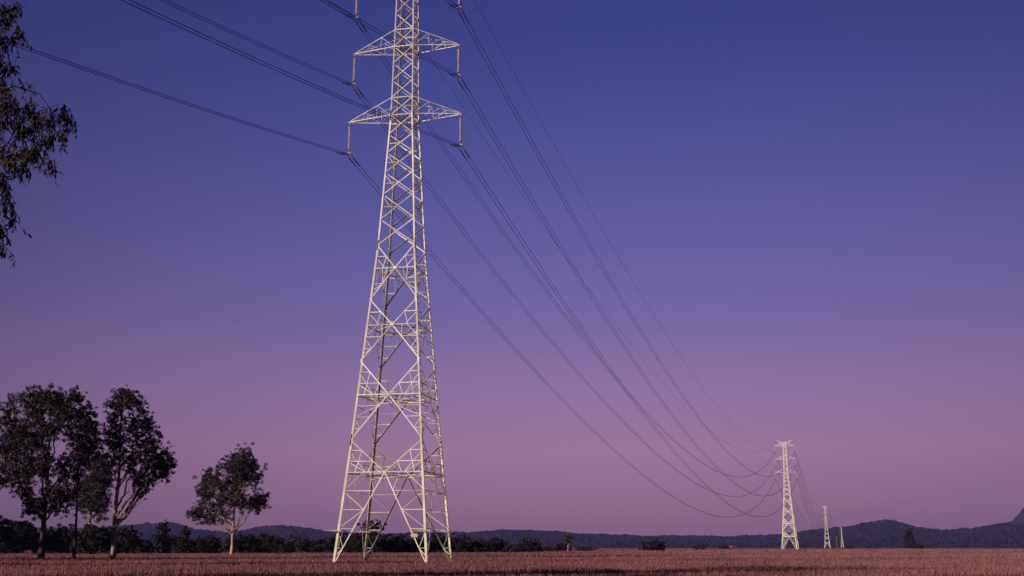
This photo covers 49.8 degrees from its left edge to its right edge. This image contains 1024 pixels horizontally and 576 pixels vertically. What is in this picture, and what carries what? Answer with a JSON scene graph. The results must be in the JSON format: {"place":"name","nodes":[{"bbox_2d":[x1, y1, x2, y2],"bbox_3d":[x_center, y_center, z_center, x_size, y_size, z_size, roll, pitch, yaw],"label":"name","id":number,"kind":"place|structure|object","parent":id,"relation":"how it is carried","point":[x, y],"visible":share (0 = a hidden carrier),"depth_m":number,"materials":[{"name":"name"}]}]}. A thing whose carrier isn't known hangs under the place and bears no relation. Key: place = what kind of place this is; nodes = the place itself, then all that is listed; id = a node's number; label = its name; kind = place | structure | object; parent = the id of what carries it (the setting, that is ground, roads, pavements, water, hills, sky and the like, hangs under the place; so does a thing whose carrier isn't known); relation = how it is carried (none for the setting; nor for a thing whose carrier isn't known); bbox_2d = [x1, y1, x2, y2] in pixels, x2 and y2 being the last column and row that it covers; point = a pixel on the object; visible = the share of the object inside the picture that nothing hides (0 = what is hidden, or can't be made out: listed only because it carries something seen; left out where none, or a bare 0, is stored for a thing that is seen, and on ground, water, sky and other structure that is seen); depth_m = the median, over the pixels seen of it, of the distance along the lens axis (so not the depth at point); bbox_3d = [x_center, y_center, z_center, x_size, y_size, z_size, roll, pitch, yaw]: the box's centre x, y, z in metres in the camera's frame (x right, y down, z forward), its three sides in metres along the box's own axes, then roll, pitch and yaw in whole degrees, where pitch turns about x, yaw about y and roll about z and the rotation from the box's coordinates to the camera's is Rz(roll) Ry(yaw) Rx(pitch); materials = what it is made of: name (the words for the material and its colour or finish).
{"place":"outdoors","nodes":[
{"label":"outdoors","id":0,"kind":"place"},
{"bbox_2d":[0,0,1023,536],"label":"sky","id":1,"kind":"structure","parent":0,"point":[818,205],"materials":[{"name":"purple"}]},
{"bbox_2d":[0,548,1023,575],"bbox_3d":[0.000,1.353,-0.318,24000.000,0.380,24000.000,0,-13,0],"label":"ground","id":2,"kind":"structure","parent":0,"point":[817,548],"depth_m":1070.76,"materials":[{"name":"brown plant"}]},
{"bbox_2d":[0,515,29,554],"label":"bush","id":3,"kind":"object","parent":2,"relation":"on","point":[7,534],"visible":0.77,"depth_m":200.47,"materials":[{"name":"green plant"}]},
{"bbox_2d":[2,515,54,552],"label":"bush","id":4,"kind":"object","parent":2,"relation":"on","point":[31,536],"visible":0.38,"depth_m":208.86,"materials":[{"name":"green plant"}]},
{"bbox_2d":[0,1,81,268],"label":"gum tree","id":5,"kind":"object","parent":2,"relation":"on","point":[23,131],"visible":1,"depth_m":22.87,"materials":[{"name":"green plant"}]},
{"bbox_2d":[31,525,63,552],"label":"bush","id":6,"kind":"object","parent":2,"relation":"on","point":[49,532],"visible":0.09,"depth_m":218.04,"materials":[{"name":"green plant"}]},
{"bbox_2d":[0,383,104,558],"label":"gum tree","id":7,"kind":"object","parent":2,"relation":"on","point":[20,437],"visible":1,"depth_m":115.10,"materials":[{"name":"green plant"}]},
{"bbox_2d":[45,523,83,553],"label":"bush","id":8,"kind":"object","parent":2,"relation":"on","point":[58,540],"visible":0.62,"depth_m":210.67,"materials":[{"name":"green plant"}]},
{"bbox_2d":[63,456,88,557],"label":"gum tree","id":9,"kind":"object","parent":2,"relation":"on","point":[76,476],"visible":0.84,"depth_m":119.61,"materials":[{"name":"green plant"}]},
{"bbox_2d":[64,523,122,554],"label":"bush","id":10,"kind":"object","parent":2,"relation":"on","point":[86,544],"visible":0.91,"depth_m":193.21,"materials":[{"name":"green plant"}]},
{"bbox_2d":[71,446,117,537],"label":"gum tree","id":11,"kind":"object","parent":2,"relation":"on","point":[93,491],"visible":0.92,"depth_m":232.46,"materials":[{"name":"green plant"}]},
{"bbox_2d":[116,525,142,553],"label":"bush","id":12,"kind":"object","parent":2,"relation":"on","point":[133,541],"visible":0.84,"depth_m":208.97,"materials":[{"name":"green plant"}]},
{"bbox_2d":[100,384,177,557],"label":"gum tree","id":13,"kind":"object","parent":2,"relation":"on","point":[126,399],"visible":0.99,"depth_m":121.62,"materials":[{"name":"green plant"}]},
{"bbox_2d":[133,539,157,552],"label":"bush","id":14,"kind":"object","parent":2,"relation":"on","point":[146,545],"visible":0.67,"depth_m":223.09,"materials":[{"name":"green plant"}]},
{"bbox_2d":[151,519,171,553],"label":"tree","id":15,"kind":"object","parent":2,"relation":"on","point":[163,539],"visible":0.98,"depth_m":199.66,"materials":[{"name":"green plant"}]},
{"bbox_2d":[159,533,183,551],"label":"bush","id":16,"kind":"object","parent":2,"relation":"on","point":[173,543],"visible":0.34,"depth_m":252.69,"materials":[{"name":"green plant"}]},
{"bbox_2d":[172,525,196,552],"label":"tree","id":17,"kind":"object","parent":2,"relation":"on","point":[185,542],"visible":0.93,"depth_m":219.07,"materials":[{"name":"green plant"}]},
{"bbox_2d":[188,536,210,552],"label":"bush","id":18,"kind":"object","parent":2,"relation":"on","point":[198,550],"visible":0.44,"depth_m":228.07,"materials":[{"name":"green plant"}]},
{"bbox_2d":[198,535,222,553],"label":"bush","id":19,"kind":"object","parent":2,"relation":"on","point":[212,544],"visible":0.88,"depth_m":215.94,"materials":[{"name":"green plant"}]},
{"bbox_2d":[219,537,229,552],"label":"bush","id":20,"kind":"object","parent":2,"relation":"on","point":[225,546],"visible":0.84,"depth_m":233.35,"materials":[{"name":"green plant"}]},
{"bbox_2d":[186,442,271,554],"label":"gum tree","id":21,"kind":"object","parent":2,"relation":"on","point":[240,465],"visible":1,"depth_m":183.38,"materials":[{"name":"green plant"}]},
{"bbox_2d":[221,536,240,551],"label":"bush","id":22,"kind":"object","parent":2,"relation":"on","point":[229,537],"visible":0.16,"depth_m":257.09,"materials":[{"name":"green plant"}]},
{"bbox_2d":[229,532,251,552],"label":"bush","id":23,"kind":"object","parent":2,"relation":"on","point":[241,540],"visible":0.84,"depth_m":223.70,"materials":[{"name":"green plant"}]},
{"bbox_2d":[244,533,259,552],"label":"bush","id":24,"kind":"object","parent":2,"relation":"on","point":[251,539],"visible":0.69,"depth_m":228.70,"materials":[{"name":"green plant"}]},
{"bbox_2d":[253,532,267,552],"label":"bush","id":25,"kind":"object","parent":2,"relation":"on","point":[260,535],"visible":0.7,"depth_m":225.73,"materials":[{"name":"green plant"}]},
{"bbox_2d":[259,531,283,552],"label":"bush","id":26,"kind":"object","parent":2,"relation":"on","point":[269,542],"visible":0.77,"depth_m":221.26,"materials":[{"name":"green plant"}]},
{"bbox_2d":[270,539,296,552],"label":"bush","id":27,"kind":"object","parent":2,"relation":"on","point":[281,547],"visible":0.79,"depth_m":219.20,"materials":[{"name":"green plant"}]},
{"bbox_2d":[285,529,309,551],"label":"tree","id":28,"kind":"object","parent":2,"relation":"on","point":[298,542],"visible":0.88,"depth_m":238.51,"materials":[{"name":"green plant"}]},
{"bbox_2d":[292,541,307,552],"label":"bush","id":29,"kind":"object","parent":2,"relation":"on","point":[301,549],"visible":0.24,"depth_m":271.12,"materials":[{"name":"green plant"}]},
{"bbox_2d":[302,538,330,552],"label":"bush","id":30,"kind":"object","parent":2,"relation":"on","point":[315,546],"visible":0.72,"depth_m":251.36,"materials":[{"name":"green plant"}]},
{"bbox_2d":[323,531,350,552],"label":"bush","id":31,"kind":"object","parent":2,"relation":"on","point":[332,544],"visible":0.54,"depth_m":242.29,"materials":[{"name":"green plant"}]},
{"bbox_2d":[344,532,380,552],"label":"bush","id":32,"kind":"object","parent":2,"relation":"on","point":[357,545],"visible":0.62,"depth_m":231.81,"materials":[{"name":"green plant"}]},
{"bbox_2d":[357,519,386,551],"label":"tree","id":33,"kind":"object","parent":2,"relation":"on","point":[372,532],"visible":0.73,"depth_m":228.93,"materials":[{"name":"green plant"}]},
{"bbox_2d":[377,533,407,552],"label":"bush","id":34,"kind":"object","parent":2,"relation":"on","point":[390,543],"visible":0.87,"depth_m":237.52,"materials":[{"name":"green plant"}]},
{"bbox_2d":[327,0,462,561],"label":"transmission tower","id":35,"kind":"structure","parent":2,"relation":"on","point":[418,354],"depth_m":95.34,"materials":[{"name":"metal"}]},
{"bbox_2d":[4,39,839,540],"bbox_3d":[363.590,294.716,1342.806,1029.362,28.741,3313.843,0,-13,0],"label":"conductor pair","id":36,"kind":"object","parent":35,"relation":"hanging from","point":[328,149],"visible":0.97,"depth_m":94.11,"materials":[{"name":"metal"}]},
{"bbox_2d":[121,0,833,540],"bbox_3d":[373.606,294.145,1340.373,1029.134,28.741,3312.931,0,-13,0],"label":"conductor pair","id":37,"kind":"object","parent":35,"relation":"hanging from","point":[437,138],"visible":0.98,"depth_m":88.12,"materials":[{"name":"metal"}]},
{"bbox_2d":[160,0,829,534],"bbox_3d":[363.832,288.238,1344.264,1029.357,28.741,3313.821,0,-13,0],"label":"conductor pair","id":38,"kind":"object","parent":35,"relation":"hanging from","point":[430,190],"visible":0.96,"depth_m":107.02,"materials":[{"name":"metal"}]},
{"bbox_2d":[321,0,827,531],"bbox_3d":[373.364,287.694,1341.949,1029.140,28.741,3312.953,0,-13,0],"label":"conductor pair","id":39,"kind":"object","parent":35,"relation":"hanging from","point":[531,202],"visible":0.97,"depth_m":112.53,"materials":[{"name":"metal"}]},
{"bbox_2d":[320,0,837,535],"bbox_3d":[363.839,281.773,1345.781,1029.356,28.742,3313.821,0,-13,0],"label":"conductor pair","id":40,"kind":"object","parent":35,"relation":"hanging from","point":[528,264],"visible":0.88,"depth_m":142.45,"materials":[{"name":"metal"}]},
{"bbox_2d":[394,2,839,530],"bbox_3d":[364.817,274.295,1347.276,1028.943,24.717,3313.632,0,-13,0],"label":"earth wire","id":41,"kind":"object","parent":35,"relation":"attached to","point":[569,262],"visible":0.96,"depth_m":161.48,"materials":[{"name":"metal"}]},
{"bbox_2d":[445,0,834,527],"bbox_3d":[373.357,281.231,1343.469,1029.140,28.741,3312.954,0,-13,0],"label":"conductor pair","id":42,"kind":"object","parent":35,"relation":"hanging from","point":[581,228],"visible":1,"depth_m":134.04,"materials":[{"name":"metal"}]},
{"bbox_2d":[474,0,828,507],"bbox_3d":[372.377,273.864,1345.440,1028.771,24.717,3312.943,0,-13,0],"label":"earth wire","id":43,"kind":"object","parent":35,"relation":"attached to","point":[604,233],"visible":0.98,"depth_m":150.47,"materials":[{"name":"metal"}]},
{"bbox_2d":[397,533,427,552],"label":"bush","id":44,"kind":"object","parent":2,"relation":"on","point":[414,548],"visible":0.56,"depth_m":242.04,"materials":[{"name":"green plant"}]},
{"bbox_2d":[424,533,455,552],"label":"bush","id":45,"kind":"object","parent":2,"relation":"on","point":[434,544],"visible":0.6,"depth_m":247.35,"materials":[{"name":"green plant"}]},
{"bbox_2d":[444,532,469,552],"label":"bush","id":46,"kind":"object","parent":2,"relation":"on","point":[459,542],"visible":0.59,"depth_m":262.11,"materials":[{"name":"green plant"}]},
{"bbox_2d":[462,537,483,551],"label":"bush","id":47,"kind":"object","parent":2,"relation":"on","point":[477,543],"visible":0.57,"depth_m":267.38,"materials":[{"name":"green plant"}]},
{"bbox_2d":[473,537,507,552],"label":"bush","id":48,"kind":"object","parent":2,"relation":"on","point":[490,545],"visible":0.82,"depth_m":256.04,"materials":[{"name":"green plant"}]},
{"bbox_2d":[502,543,518,551],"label":"bush","id":49,"kind":"object","parent":2,"relation":"on","point":[509,548],"visible":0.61,"depth_m":281.35,"materials":[{"name":"green plant"}]},
{"bbox_2d":[512,537,542,551],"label":"bush","id":50,"kind":"object","parent":2,"relation":"on","point":[527,544],"visible":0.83,"depth_m":276.03,"materials":[{"name":"green plant"}]},
{"bbox_2d":[543,545,555,551],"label":"bush","id":51,"kind":"object","parent":2,"relation":"on","point":[546,549],"visible":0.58,"depth_m":300.76,"materials":[{"name":"green plant"}]},
{"bbox_2d":[553,542,572,550],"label":"bush","id":52,"kind":"object","parent":2,"relation":"on","point":[559,547],"visible":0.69,"depth_m":320.51,"materials":[{"name":"green plant"}]},
{"bbox_2d":[562,534,575,550],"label":"tree","id":53,"kind":"object","parent":2,"relation":"on","point":[568,540],"visible":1,"depth_m":311.69,"materials":[{"name":"green plant"}]},
{"bbox_2d":[574,546,600,550],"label":"bush","id":54,"kind":"object","parent":2,"relation":"on","point":[585,549],"visible":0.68,"depth_m":329.60,"materials":[{"name":"green plant"}]},
{"bbox_2d":[638,537,665,550],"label":"bush","id":55,"kind":"object","parent":2,"relation":"on","point":[654,545],"visible":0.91,"depth_m":359.38,"materials":[{"name":"green plant"}]},
{"bbox_2d":[690,543,705,549],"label":"bush","id":56,"kind":"object","parent":2,"relation":"on","point":[701,546],"visible":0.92,"depth_m":408.32,"materials":[{"name":"green plant"}]},
{"bbox_2d":[717,546,731,548],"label":"bush","id":57,"kind":"object","parent":2,"relation":"on","point":[724,547],"visible":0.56,"depth_m":543.55,"materials":[{"name":"green plant"}]},
{"bbox_2d":[775,440,798,548],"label":"transmission tower","id":58,"kind":"structure","parent":2,"relation":"on","point":[789,511],"depth_m":552.18,"materials":[{"name":"metal"}]},
{"bbox_2d":[821,506,830,547],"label":"transmission tower","id":59,"kind":"structure","parent":2,"relation":"on","point":[825,530],"depth_m":1435.96,"materials":[{"name":"metal"}]},
{"bbox_2d":[903,528,915,548],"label":"tree","id":60,"kind":"object","parent":2,"relation":"on","point":[909,534],"visible":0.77,"depth_m":603.77,"materials":[{"name":"green plant"}]},
{"bbox_2d":[910,542,923,548],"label":"bush","id":61,"kind":"object","parent":2,"relation":"on","point":[915,546],"visible":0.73,"depth_m":583.32,"materials":[{"name":"green plant"}]},
{"bbox_2d":[15,519,1023,547],"bbox_3d":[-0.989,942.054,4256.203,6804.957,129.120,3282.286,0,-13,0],"label":"hills","id":62,"kind":"structure","parent":0,"point":[886,533],"depth_m":4073.14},
{"bbox_2d":[991,508,1023,524],"bbox_3d":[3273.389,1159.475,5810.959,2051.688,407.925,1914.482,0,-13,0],"label":"mountain","id":63,"kind":"structure","parent":0,"point":[1018,519],"depth_m":6133.91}
]}

